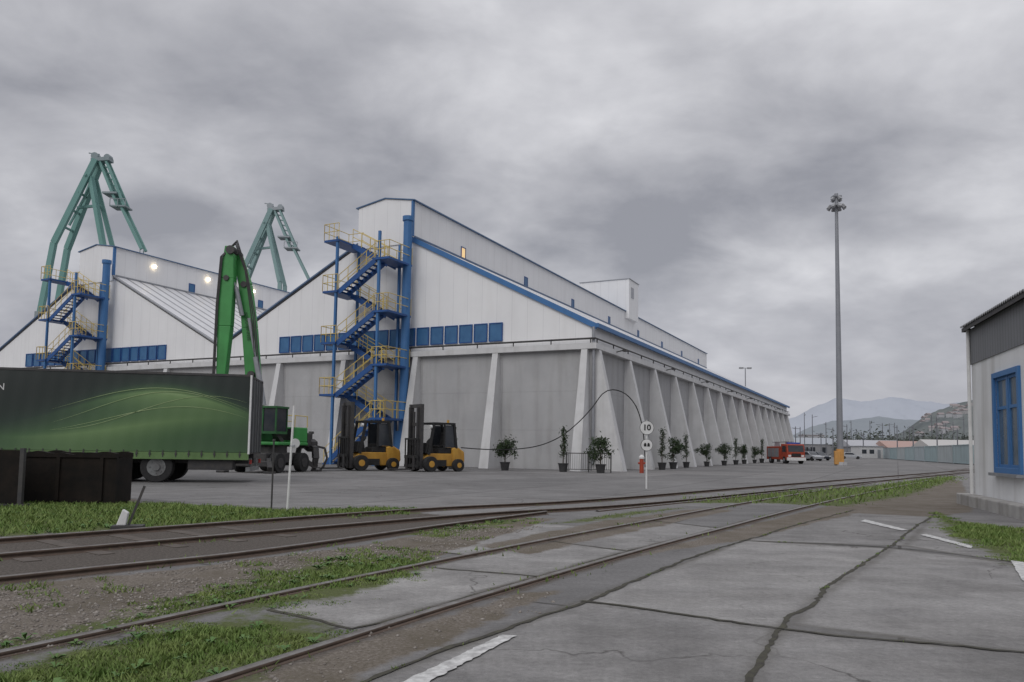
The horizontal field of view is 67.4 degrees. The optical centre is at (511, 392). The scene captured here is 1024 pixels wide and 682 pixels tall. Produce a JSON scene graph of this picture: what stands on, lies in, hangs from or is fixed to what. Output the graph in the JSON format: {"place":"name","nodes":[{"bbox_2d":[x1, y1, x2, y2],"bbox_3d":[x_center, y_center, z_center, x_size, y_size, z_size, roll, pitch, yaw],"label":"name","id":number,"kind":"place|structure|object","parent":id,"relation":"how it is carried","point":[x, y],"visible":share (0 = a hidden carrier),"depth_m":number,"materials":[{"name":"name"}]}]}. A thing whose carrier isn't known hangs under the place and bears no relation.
{"place":"outdoors","nodes":[
{"label":"outdoors","id":0,"kind":"place"},
{"bbox_2d":[0,525,558,681],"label":"gravel","id":1,"kind":"structure","parent":0,"point":[95,613],"depth_m":6.62,"materials":[{"name":"gravel"}]},
{"bbox_2d":[0,456,1023,681],"bbox_3d":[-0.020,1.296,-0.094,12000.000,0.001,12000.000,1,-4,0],"label":"ground","id":2,"kind":"structure","parent":0,"point":[906,592],"depth_m":7.48,"materials":[{"name":"concrete"}]},
{"bbox_2d":[0,448,28,506],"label":"steel panel","id":3,"kind":"object","parent":2,"relation":"on","point":[12,472],"visible":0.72,"depth_m":15.05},
{"bbox_2d":[36,259,111,369],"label":"stair tower","id":4,"kind":"structure","parent":2,"relation":"on","point":[82,292],"depth_m":65.78,"materials":[{"name":"metal"}]},
{"bbox_2d":[24,450,133,503],"bbox_3d":[-10.282,1.755,16.092,4.200,1.095,0.820,1,-4,-3],"label":"waste skip","id":5,"kind":"object","parent":2,"relation":"on","point":[55,476],"visible":0.84,"depth_m":15.79,"materials":[{"name":"black metal"}]},
{"bbox_2d":[34,152,146,316],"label":"harbour crane","id":6,"kind":"object","parent":2,"relation":"on","point":[97,166],"visible":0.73,"depth_m":132.09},
{"bbox_2d":[110,486,145,529],"bbox_3d":[-5.631,1.703,11.298,0.418,0.655,0.260,2,-4,-15],"label":"points lever","id":7,"kind":"object","parent":2,"relation":"on","point":[122,521],"visible":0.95,"depth_m":11.23,"materials":[{"name":"metal"}]},
{"bbox_2d":[0,367,262,481],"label":"truck trailer","id":8,"kind":"object","parent":2,"relation":"on","point":[162,426],"visible":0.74,"depth_m":24.74,"materials":[{"name":"green fabric"}]},
{"bbox_2d":[0,501,529,681],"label":"weeds","id":9,"kind":"object","parent":2,"relation":"on","point":[135,635],"visible":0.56,"depth_m":6.07,"materials":[{"name":"green plant"}]},
{"bbox_2d":[212,240,321,473],"bbox_3d":[-11.823,-1.690,36.401,4.231,10.845,4.337,0,-4,16],"label":"material handler","id":10,"kind":"object","parent":2,"relation":"on","point":[233,269],"visible":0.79,"depth_m":35.71,"materials":[{"name":"metal"}]},
{"bbox_2d":[270,439,274,508],"bbox_3d":[-4.799,1.639,15.402,0.055,1.400,0.055,3,-4,-22],"label":"track marker","id":11,"kind":"object","parent":2,"relation":"on","point":[273,440],"visible":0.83,"depth_m":15.39,"materials":[{"name":"metal"}]},
{"bbox_2d":[0,511,548,584],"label":"railway track","id":12,"kind":"structure","parent":2,"relation":"on","point":[42,575],"depth_m":8.59,"materials":[{"name":"metal"}]},
{"bbox_2d":[245,203,309,290],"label":"harbour crane","id":13,"kind":"object","parent":2,"relation":"on","point":[265,230],"visible":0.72,"depth_m":184.26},
{"bbox_2d":[286,406,299,509],"bbox_3d":[-4.241,1.287,14.928,0.219,2.051,0.100,3,-5,-24],"label":"track sign","id":14,"kind":"object","parent":2,"relation":"on","point":[294,443],"visible":0.91,"depth_m":14.90,"materials":[{"name":"metal"}]},
{"bbox_2d":[295,431,327,468],"bbox_3d":[-9.930,2.926,37.916,1.694,1.991,1.618,1,-4,0],"label":"spare grab","id":15,"kind":"object","parent":2,"relation":"on","point":[314,448],"visible":0.69,"depth_m":37.58,"materials":[{"name":"metal"}]},
{"bbox_2d":[317,402,399,470],"bbox_3d":[-7.953,2.311,40.169,4.222,3.528,1.837,4,-5,-34],"label":"forklift","id":16,"kind":"object","parent":2,"relation":"on","point":[380,451],"visible":0.97,"depth_m":40.00,"materials":[{"name":"yellow metal"}]},
{"bbox_2d":[319,215,413,465],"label":"stair tower","id":17,"kind":"structure","parent":2,"relation":"on","point":[378,364],"depth_m":51.60,"materials":[{"name":"metal"}]},
{"bbox_2d":[0,198,793,471],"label":"warehouse","id":18,"kind":"structure","parent":2,"relation":"on","point":[506,342],"depth_m":55.51,"materials":[{"name":"grey concrete"}]},
{"bbox_2d":[25,353,32,366],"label":"window","id":19,"kind":"structure","parent":18,"relation":"in","point":[29,357],"depth_m":71.50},
{"bbox_2d":[32,353,40,366],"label":"window","id":20,"kind":"structure","parent":18,"relation":"in","point":[35,363],"depth_m":71.05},
{"bbox_2d":[40,353,47,365],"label":"window","id":21,"kind":"structure","parent":18,"relation":"in","point":[41,363],"depth_m":70.62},
{"bbox_2d":[47,352,55,365],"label":"window","id":22,"kind":"structure","parent":18,"relation":"in","point":[49,364],"depth_m":69.98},
{"bbox_2d":[74,350,79,362],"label":"window","id":23,"kind":"structure","parent":18,"relation":"in","point":[76,355],"depth_m":68.43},
{"bbox_2d":[79,350,87,363],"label":"window","id":24,"kind":"structure","parent":18,"relation":"in","point":[83,353],"depth_m":68.01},
{"bbox_2d":[87,349,95,363],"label":"window","id":25,"kind":"structure","parent":18,"relation":"in","point":[91,357],"depth_m":67.50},
{"bbox_2d":[105,348,112,362],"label":"window","id":26,"kind":"structure","parent":18,"relation":"in","point":[109,351],"depth_m":66.47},
{"bbox_2d":[112,348,121,361],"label":"window","id":27,"kind":"structure","parent":18,"relation":"in","point":[116,357],"depth_m":66.02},
{"bbox_2d":[121,347,129,361],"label":"window","id":28,"kind":"structure","parent":18,"relation":"in","point":[125,352],"depth_m":65.52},
{"bbox_2d":[130,346,138,360],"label":"window","id":29,"kind":"structure","parent":18,"relation":"in","point":[134,351],"depth_m":64.99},
{"bbox_2d":[139,346,147,360],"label":"window","id":30,"kind":"structure","parent":18,"relation":"in","point":[143,350],"depth_m":64.50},
{"bbox_2d":[148,345,156,359],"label":"window","id":31,"kind":"structure","parent":18,"relation":"in","point":[152,350],"depth_m":64.00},
{"bbox_2d":[157,345,166,359],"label":"window","id":32,"kind":"structure","parent":18,"relation":"in","point":[161,349],"depth_m":63.52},
{"bbox_2d":[189,283,194,293],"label":"window","id":33,"kind":"structure","parent":18,"relation":"in","point":[191,286],"depth_m":74.44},
{"bbox_2d":[258,300,262,309],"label":"window","id":34,"kind":"structure","parent":18,"relation":"in","point":[260,303],"depth_m":82.50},
{"bbox_2d":[279,336,289,352],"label":"window","id":35,"kind":"structure","parent":18,"relation":"in","point":[284,342],"depth_m":57.54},
{"bbox_2d":[290,336,301,352],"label":"window","id":36,"kind":"structure","parent":18,"relation":"in","point":[296,341],"depth_m":57.03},
{"bbox_2d":[302,335,313,351],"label":"window","id":37,"kind":"structure","parent":18,"relation":"in","point":[307,340],"depth_m":56.55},
{"bbox_2d":[314,334,325,350],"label":"window","id":38,"kind":"structure","parent":18,"relation":"in","point":[317,344],"depth_m":56.05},
{"bbox_2d":[326,333,337,350],"bbox_3d":[-13.046,-3.634,55.554,0.978,1.216,0.100,-1,-5,27],"label":"window","id":39,"kind":"structure","parent":18,"relation":"in","point":[328,348],"depth_m":55.63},
{"bbox_2d":[338,333,349,349],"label":"window","id":40,"kind":"structure","parent":18,"relation":"in","point":[340,334],"depth_m":55.13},
{"bbox_2d":[351,332,362,346],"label":"window","id":41,"kind":"structure","parent":18,"relation":"in","point":[361,337],"depth_m":54.39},
{"bbox_2d":[363,331,374,348],"bbox_3d":[-10.046,-3.695,54.052,0.978,1.216,0.100,-1,-5,27],"label":"window","id":42,"kind":"structure","parent":18,"relation":"in","point":[371,334],"depth_m":54.03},
{"bbox_2d":[378,330,388,347],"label":"window","id":43,"kind":"structure","parent":18,"relation":"in","point":[383,334],"depth_m":53.49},
{"bbox_2d":[389,329,400,346],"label":"window","id":44,"kind":"structure","parent":18,"relation":"in","point":[392,333],"depth_m":53.11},
{"bbox_2d":[409,328,415,345],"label":"window","id":45,"kind":"structure","parent":18,"relation":"in","point":[412,330],"depth_m":52.40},
{"bbox_2d":[416,327,428,345],"bbox_3d":[-6.048,-3.777,52.052,0.978,1.216,0.100,-1,-5,27],"label":"window","id":46,"kind":"structure","parent":18,"relation":"in","point":[422,334],"depth_m":52.04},
{"bbox_2d":[430,326,443,344],"bbox_3d":[-5.048,-3.797,51.551,0.978,1.216,0.100,-1,-5,27],"label":"window","id":47,"kind":"structure","parent":18,"relation":"in","point":[436,333],"depth_m":51.53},
{"bbox_2d":[444,325,457,343],"bbox_3d":[-4.044,-3.818,51.045,0.978,1.216,0.100,-1,-5,27],"label":"window","id":48,"kind":"structure","parent":18,"relation":"in","point":[451,332],"depth_m":51.03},
{"bbox_2d":[461,246,465,259],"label":"window","id":49,"kind":"structure","parent":18,"relation":"in","point":[463,250],"depth_m":59.27,"materials":[{"name":"glass"}]},
{"bbox_2d":[459,324,472,342],"bbox_3d":[-3.048,-3.838,50.550,0.978,1.216,0.100,-1,-5,27],"label":"window","id":50,"kind":"structure","parent":18,"relation":"in","point":[465,331],"depth_m":50.52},
{"bbox_2d":[473,323,487,342],"bbox_3d":[-2.048,-3.859,50.049,0.978,1.216,0.100,-1,-5,27],"label":"window","id":51,"kind":"structure","parent":18,"relation":"in","point":[480,330],"depth_m":50.03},
{"bbox_2d":[489,322,502,341],"bbox_3d":[-1.044,-3.880,49.543,0.978,1.216,0.100,-1,-5,27],"label":"window","id":52,"kind":"structure","parent":18,"relation":"in","point":[495,329],"depth_m":49.53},
{"bbox_2d":[524,276,527,287],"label":"window","id":53,"kind":"structure","parent":18,"relation":"in","point":[525,278],"depth_m":69.21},
{"bbox_2d":[461,389,645,466],"bbox_3d":[2.343,1.960,43.374,10.422,4.382,0.064,1,-4,0],"label":"hanging cable","id":54,"kind":"object","parent":18,"relation":"attached to","point":[569,429],"visible":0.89,"depth_m":43.32,"materials":[{"name":"black rubber"}]},
{"bbox_2d":[387,404,463,471],"bbox_3d":[-4.465,2.395,40.133,4.147,3.465,1.804,4,-5,-40],"label":"forklift","id":55,"kind":"object","parent":2,"relation":"on","point":[439,449],"visible":1,"depth_m":39.90,"materials":[{"name":"yellow metal"}]},
{"bbox_2d":[404,635,516,681],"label":"road marking","id":56,"kind":"object","parent":2,"relation":"on","point":[429,674],"visible":1,"depth_m":4.63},
{"bbox_2d":[0,469,973,561],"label":"railway track","id":57,"kind":"structure","parent":2,"relation":"on","point":[66,548],"depth_m":11.92,"materials":[{"name":"metal"}]},
{"bbox_2d":[0,467,973,681],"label":"railway track","id":58,"kind":"structure","parent":2,"relation":"on","point":[248,669],"depth_m":6.15,"materials":[{"name":"metal"}]},
{"bbox_2d":[493,434,518,470],"bbox_3d":[-0.374,3.417,43.670,1.624,2.065,1.273,2,-4,-15],"label":"potted tree","id":59,"kind":"object","parent":2,"relation":"on","point":[507,444],"visible":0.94,"depth_m":43.63,"materials":[{"name":"green plant"}]},
{"bbox_2d":[0,475,1023,681],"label":"grass","id":60,"kind":"structure","parent":2,"relation":"on","point":[976,529],"depth_m":7.62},
{"bbox_2d":[558,425,567,471],"bbox_3d":[2.866,3.078,42.885,0.708,2.729,0.716,3,-4,-23],"label":"potted tree","id":61,"kind":"object","parent":2,"relation":"on","point":[563,467],"visible":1,"depth_m":42.80,"materials":[{"name":"green plant"}]},
{"bbox_2d":[566,452,611,472],"bbox_3d":[4.260,3.906,42.734,2.557,1.100,0.073,0,-4,14],"label":"metal barrier","id":62,"kind":"object","parent":2,"relation":"on","point":[588,465],"visible":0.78,"depth_m":42.73,"materials":[{"name":"metal"}]},
{"bbox_2d":[584,431,617,472],"bbox_3d":[4.694,3.258,41.956,1.591,2.293,1.995,4,-5,-35],"label":"potted tree","id":63,"kind":"object","parent":2,"relation":"on","point":[600,444],"visible":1,"depth_m":41.69,"materials":[{"name":"green plant"}]},
{"bbox_2d":[638,455,644,472],"bbox_3d":[7.231,3.999,42.831,0.400,1.020,0.320,1,-4,0],"label":"hydrant post","id":64,"kind":"object","parent":2,"relation":"on","point":[641,463],"visible":0.9,"depth_m":42.73,"materials":[{"name":"metal"}]},
{"bbox_2d":[640,420,653,488],"bbox_3d":[4.528,2.088,25.837,0.476,2.300,0.096,1,-4,0],"label":"speed sign","id":65,"kind":"object","parent":2,"relation":"on","point":[646,427],"visible":1,"depth_m":25.85,"materials":[{"name":"metal"}]},
{"bbox_2d":[657,427,667,469],"bbox_3d":[9.945,3.689,50.689,0.712,2.857,0.671,2,-4,-8],"label":"potted tree","id":66,"kind":"object","parent":2,"relation":"on","point":[662,465],"visible":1,"depth_m":50.65,"materials":[{"name":"green plant"}]},
{"bbox_2d":[667,437,688,468],"bbox_3d":[11.462,4.179,53.029,1.398,2.263,1.966,2,-4,-21],"label":"potted tree","id":67,"kind":"object","parent":2,"relation":"on","point":[676,448],"visible":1,"depth_m":53.00,"materials":[{"name":"green plant"}]},
{"bbox_2d":[681,433,689,467],"bbox_3d":[13.071,4.365,57.750,0.654,2.623,0.616,1,-4,-3],"label":"potted tree","id":68,"kind":"object","parent":2,"relation":"on","point":[686,464],"visible":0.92,"depth_m":57.63,"materials":[{"name":"green plant"}]},
{"bbox_2d":[694,443,711,466],"bbox_3d":[15.754,5.134,63.291,1.713,1.972,1.219,-2,-5,34],"label":"potted tree","id":69,"kind":"object","parent":2,"relation":"on","point":[706,448],"visible":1,"depth_m":63.24,"materials":[{"name":"green plant"}]},
{"bbox_2d":[715,443,733,465],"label":"potted tree","id":70,"kind":"object","parent":2,"relation":"on","point":[721,450],"visible":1,"depth_m":68.75,"materials":[{"name":"green plant"}]},
{"bbox_2d":[732,438,738,464],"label":"potted tree","id":71,"kind":"object","parent":2,"relation":"on","point":[735,462],"visible":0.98,"depth_m":74.13,"materials":[{"name":"green plant"}]},
{"bbox_2d":[737,444,748,463],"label":"potted tree","id":72,"kind":"object","parent":2,"relation":"on","point":[742,450],"visible":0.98,"depth_m":79.27,"materials":[{"name":"green plant"}]},
{"bbox_2d":[739,367,751,385],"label":"street lamp","id":73,"kind":"object","parent":2,"relation":"on","point":[745,372],"visible":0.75,"depth_m":150.58,"materials":[{"name":"metal"}]},
{"bbox_2d":[751,446,764,462],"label":"potted tree","id":74,"kind":"object","parent":2,"relation":"on","point":[757,452],"visible":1,"depth_m":84.19,"materials":[{"name":"green plant"}]},
{"bbox_2d":[759,439,764,462],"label":"potted tree","id":75,"kind":"object","parent":2,"relation":"on","point":[761,446],"visible":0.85,"depth_m":89.26,"materials":[{"name":"green plant"}]},
{"bbox_2d":[596,470,973,511],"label":"railway track","id":76,"kind":"structure","parent":2,"relation":"on","point":[717,498],"depth_m":19.28,"materials":[{"name":"metal"}]},
{"bbox_2d":[767,441,807,463],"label":"fire engine","id":77,"kind":"object","parent":2,"relation":"on","point":[787,452],"visible":1,"depth_m":85.93,"materials":[{"name":"red paint"}]},
{"bbox_2d":[804,413,805,447],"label":"catenary pole","id":78,"kind":"object","parent":2,"relation":"on","point":[804,430],"visible":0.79,"depth_m":281.94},
{"bbox_2d":[805,452,823,460],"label":"parked car","id":79,"kind":"object","parent":2,"relation":"on","point":[811,456],"visible":0.74,"depth_m":118.51,"materials":[{"name":"silver metal"}]},
{"bbox_2d":[812,414,816,451],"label":"catenary pole","id":80,"kind":"object","parent":2,"relation":"on","point":[812,432],"visible":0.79,"depth_m":277.43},
{"bbox_2d":[793,437,836,455],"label":"storage shed","id":81,"kind":"structure","parent":2,"relation":"on","point":[816,444],"depth_m":294.46,"materials":[{"name":"paint"}]},
{"bbox_2d":[816,452,830,460],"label":"parked car","id":82,"kind":"object","parent":2,"relation":"on","point":[827,457],"visible":0.48,"depth_m":126.38,"materials":[{"name":"silver metal"}]},
{"bbox_2d":[830,428,833,456],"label":"catenary pole","id":83,"kind":"object","parent":2,"relation":"on","point":[832,429],"visible":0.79,"depth_m":216.81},
{"bbox_2d":[826,193,846,465],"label":"floodlight mast","id":84,"kind":"object","parent":2,"relation":"on","point":[835,206],"visible":0.99,"depth_m":80.41,"materials":[{"name":"metal"}]},
{"bbox_2d":[844,452,861,458],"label":"parked car","id":85,"kind":"object","parent":2,"relation":"on","point":[849,455],"visible":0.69,"depth_m":163.82,"materials":[{"name":"silver metal"}]},
{"bbox_2d":[836,440,893,451],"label":"storage shed","id":86,"kind":"structure","parent":2,"relation":"on","point":[860,442],"depth_m":237.65,"materials":[{"name":"paint"}]},
{"bbox_2d":[850,446,883,457],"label":"site cabin","id":87,"kind":"object","parent":2,"relation":"on","point":[870,451],"visible":0.99,"depth_m":187.61,"materials":[{"name":"metal"}]},
{"bbox_2d":[862,520,906,529],"bbox_3d":[6.709,2.409,13.992,0.266,0.001,2.051,1,-4,4],"label":"road marking","id":88,"kind":"object","parent":2,"relation":"on","point":[881,524],"visible":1,"depth_m":13.82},
{"bbox_2d":[797,421,973,454],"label":"trees","id":89,"kind":"object","parent":2,"relation":"on","point":[858,437],"visible":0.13,"depth_m":263.71,"materials":[{"name":"green plant"}]},
{"bbox_2d":[884,448,889,458],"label":"shipping container","id":90,"kind":"object","parent":2,"relation":"on","point":[886,453],"visible":0.45,"depth_m":186.58,"materials":[{"name":"metal"}]},
{"bbox_2d":[890,447,896,458],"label":"shipping container","id":91,"kind":"object","parent":2,"relation":"on","point":[893,453],"visible":0.44,"depth_m":175.61,"materials":[{"name":"metal"}]},
{"bbox_2d":[897,447,904,459],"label":"shipping container","id":92,"kind":"object","parent":2,"relation":"on","point":[901,453],"visible":0.45,"depth_m":163.07,"materials":[{"name":"metal"}]},
{"bbox_2d":[905,447,913,459],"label":"shipping container","id":93,"kind":"object","parent":2,"relation":"on","point":[909,453],"visible":0.45,"depth_m":152.05,"materials":[{"name":"metal"}]},
{"bbox_2d":[910,425,913,446],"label":"catenary pole","id":94,"kind":"object","parent":2,"relation":"on","point":[912,427],"visible":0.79,"depth_m":171.81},
{"bbox_2d":[914,446,924,461],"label":"shipping container","id":95,"kind":"object","parent":2,"relation":"on","point":[919,453],"visible":0.49,"depth_m":140.28,"materials":[{"name":"metal"}]},
{"bbox_2d":[924,446,937,461],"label":"shipping container","id":96,"kind":"object","parent":2,"relation":"on","point":[930,453],"visible":0.49,"depth_m":128.42,"materials":[{"name":"metal"}]},
{"bbox_2d":[936,417,939,445],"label":"catenary pole","id":97,"kind":"object","parent":2,"relation":"on","point":[936,432],"visible":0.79,"depth_m":190.57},
{"bbox_2d":[911,439,973,446],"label":"storage shed","id":98,"kind":"structure","parent":2,"relation":"on","point":[924,442],"depth_m":223.13,"materials":[{"name":"paint"}]},
{"bbox_2d":[937,445,952,463],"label":"shipping container","id":99,"kind":"object","parent":2,"relation":"on","point":[945,453],"visible":0.49,"depth_m":116.80,"materials":[{"name":"metal"}]},
{"bbox_2d":[922,534,971,547],"bbox_3d":[6.543,2.231,11.553,0.184,0.001,1.869,0,-4,7],"label":"road marking","id":100,"kind":"object","parent":2,"relation":"on","point":[950,541],"visible":1,"depth_m":11.54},
{"bbox_2d":[953,444,973,463],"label":"shipping container","id":101,"kind":"object","parent":2,"relation":"on","point":[960,454],"visible":0.3,"depth_m":105.83,"materials":[{"name":"metal"}]},
{"bbox_2d":[1011,560,1023,580],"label":"road marking","id":102,"kind":"object","parent":2,"relation":"on","point":[1019,566],"visible":1,"depth_m":8.88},
{"bbox_2d":[0,0,1023,417],"label":"sky","id":103,"kind":"structure","parent":0,"point":[696,153],"materials":[{"name":"grey"}]},
{"bbox_2d":[267,510,1023,681],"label":"pavement","id":104,"kind":"structure","parent":0,"point":[760,663],"depth_m":5.90,"materials":[{"name":"concrete"}]},
{"bbox_2d":[798,435,824,437],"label":"town building","id":105,"kind":"structure","parent":0,"point":[814,436],"depth_m":798.31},
{"bbox_2d":[793,416,918,439],"bbox_3d":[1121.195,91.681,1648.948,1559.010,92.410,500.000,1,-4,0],"label":"hills","id":106,"kind":"structure","parent":0,"point":[863,424],"depth_m":1688.12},
{"bbox_2d":[789,397,960,434],"bbox_3d":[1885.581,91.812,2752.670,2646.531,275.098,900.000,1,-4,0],"label":"hills","id":107,"kind":"structure","parent":0,"point":[897,408],"depth_m":2832.29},
{"bbox_2d":[876,441,916,447],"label":"storage shed","id":108,"kind":"structure","parent":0,"point":[889,444],"depth_m":232.48,"materials":[{"name":"paint"}]},
{"bbox_2d":[885,400,973,440],"bbox_3d":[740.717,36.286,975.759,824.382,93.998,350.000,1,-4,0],"label":"hills","id":109,"kind":"structure","parent":0,"point":[921,426],"depth_m":971.30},
{"bbox_2d":[915,431,924,436],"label":"hillside house","id":110,"kind":"structure","parent":109,"relation":"on","point":[918,432],"depth_m":919.67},
{"bbox_2d":[936,413,943,417],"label":"hillside house","id":111,"kind":"structure","parent":109,"relation":"on","point":[940,414],"depth_m":1013.76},
{"bbox_2d":[938,427,947,433],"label":"hillside house","id":112,"kind":"structure","parent":109,"relation":"on","point":[942,429],"depth_m":907.18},
{"bbox_2d":[946,411,953,417],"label":"hillside house","id":113,"kind":"structure","parent":109,"relation":"on","point":[949,414],"depth_m":999.15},
{"bbox_2d":[953,412,962,417],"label":"hillside house","id":114,"kind":"structure","parent":109,"relation":"on","point":[957,414],"depth_m":981.01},
{"bbox_2d":[960,408,967,413],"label":"hillside house","id":115,"kind":"structure","parent":109,"relation":"on","point":[963,411],"depth_m":995.25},
{"bbox_2d":[956,289,1023,519],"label":"trackside building","id":116,"kind":"structure","parent":0,"point":[995,347],"depth_m":18.11,"materials":[{"name":"white paint"}]},
{"bbox_2d":[988,365,1023,477],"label":"window","id":117,"kind":"structure","parent":116,"relation":"in","point":[1007,420],"depth_m":17.43,"materials":[{"name":"blue paint"}]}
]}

